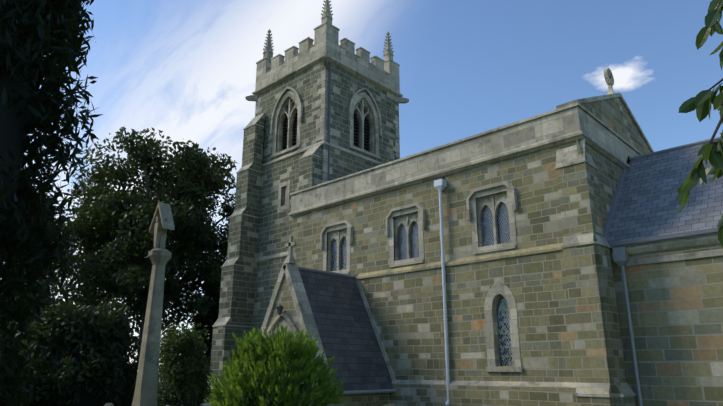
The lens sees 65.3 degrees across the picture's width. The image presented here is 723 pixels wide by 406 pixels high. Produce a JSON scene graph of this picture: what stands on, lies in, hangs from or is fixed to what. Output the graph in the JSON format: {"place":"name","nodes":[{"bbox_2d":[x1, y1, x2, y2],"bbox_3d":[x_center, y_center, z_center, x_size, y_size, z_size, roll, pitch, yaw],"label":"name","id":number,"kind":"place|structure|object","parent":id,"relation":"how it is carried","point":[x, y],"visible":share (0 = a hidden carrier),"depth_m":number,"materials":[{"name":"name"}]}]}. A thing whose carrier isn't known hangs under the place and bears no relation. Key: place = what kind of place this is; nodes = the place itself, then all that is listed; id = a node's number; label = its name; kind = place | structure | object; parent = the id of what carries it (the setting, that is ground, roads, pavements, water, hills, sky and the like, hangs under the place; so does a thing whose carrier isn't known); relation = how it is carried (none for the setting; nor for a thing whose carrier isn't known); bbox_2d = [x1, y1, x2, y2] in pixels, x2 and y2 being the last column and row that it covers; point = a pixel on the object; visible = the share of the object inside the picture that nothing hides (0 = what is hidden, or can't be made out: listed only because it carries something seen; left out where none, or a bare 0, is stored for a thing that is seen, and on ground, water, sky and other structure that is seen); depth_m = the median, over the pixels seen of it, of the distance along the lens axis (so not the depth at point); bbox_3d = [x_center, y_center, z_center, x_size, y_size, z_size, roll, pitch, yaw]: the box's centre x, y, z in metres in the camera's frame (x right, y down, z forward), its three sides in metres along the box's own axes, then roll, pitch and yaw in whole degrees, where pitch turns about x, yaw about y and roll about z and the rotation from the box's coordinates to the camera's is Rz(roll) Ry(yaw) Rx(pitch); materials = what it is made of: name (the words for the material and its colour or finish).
{"place":"outdoors","nodes":[
{"label":"outdoors","id":0,"kind":"place"},
{"bbox_2d":[1,0,722,370],"label":"sky","id":1,"kind":"structure","parent":0,"point":[185,70],"materials":[{"name":"blue"}]},
{"bbox_2d":[675,0,722,246],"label":"branch leaves","id":2,"kind":"object","parent":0,"point":[711,151],"visible":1,"depth_m":2.66,"materials":[{"name":"green plant"}]},
{"label":"ground","id":3,"kind":"structure","parent":0,"visible":0},
{"bbox_2d":[0,321,42,405],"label":"shrub","id":4,"kind":"object","parent":3,"relation":"on","point":[37,397],"visible":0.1,"depth_m":16.43,"materials":[{"name":"green plant"}]},
{"bbox_2d":[0,280,63,348],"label":"tree","id":5,"kind":"object","parent":3,"relation":"on","point":[49,300],"visible":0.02,"depth_m":22.98,"materials":[{"name":"green plant"}]},
{"bbox_2d":[0,0,102,405],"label":"conifer","id":6,"kind":"object","parent":3,"relation":"on","point":[34,34],"visible":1,"depth_m":7.68,"materials":[{"name":"green plant"}]},
{"bbox_2d":[0,205,116,309],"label":"tree","id":7,"kind":"object","parent":3,"relation":"on","point":[87,266],"visible":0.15,"depth_m":32.07,"materials":[{"name":"green plant"}]},
{"bbox_2d":[6,294,158,405],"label":"shrub","id":8,"kind":"object","parent":3,"relation":"on","point":[90,352],"visible":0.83,"depth_m":18.04,"materials":[{"name":"green plant"}]},
{"bbox_2d":[0,169,181,362],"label":"tree","id":9,"kind":"object","parent":3,"relation":"on","point":[65,292],"visible":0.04,"depth_m":40.95,"materials":[{"name":"green plant"}]},
{"bbox_2d":[60,126,238,355],"bbox_3d":[-11.877,3.606,33.676,12.325,15.358,11.193,-15,-22,41],"label":"tree","id":10,"kind":"object","parent":3,"relation":"on","point":[193,176],"visible":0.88,"depth_m":31.75,"materials":[{"name":"green plant"}]},
{"bbox_2d":[132,202,174,405],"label":"memorial cross","id":11,"kind":"object","parent":3,"relation":"on","point":[146,386],"visible":1,"depth_m":10.32,"materials":[{"name":"stone"}]},
{"bbox_2d":[157,322,212,405],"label":"bush","id":12,"kind":"object","parent":3,"relation":"on","point":[184,368],"visible":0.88,"depth_m":14.37,"materials":[{"name":"green plant"}]},
{"bbox_2d":[189,269,221,395],"bbox_3d":[-9.072,8.009,34.891,4.596,8.465,4.296,-15,-22,41],"label":"tree","id":13,"kind":"object","parent":3,"relation":"on","point":[210,320],"visible":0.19,"depth_m":34.27,"materials":[{"name":"green plant"}]},
{"bbox_2d":[200,403,210,405],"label":"gravestone","id":14,"kind":"object","parent":3,"relation":"on","point":[205,404],"visible":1,"depth_m":7.35,"materials":[{"name":"stone"}]},
{"bbox_2d":[204,323,349,405],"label":"laurel bush","id":15,"kind":"object","parent":3,"relation":"on","point":[281,368],"visible":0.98,"depth_m":9.05,"materials":[{"name":"green plant"}]},
{"bbox_2d":[327,404,342,405],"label":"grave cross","id":16,"kind":"object","parent":3,"relation":"on","point":[334,404],"visible":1,"depth_m":6.51,"materials":[{"name":"stone"}]},
{"bbox_2d":[205,0,722,405],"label":"church","id":17,"kind":"structure","parent":3,"relation":"on","point":[562,255],"depth_m":17.88,"materials":[{"name":"stone"}]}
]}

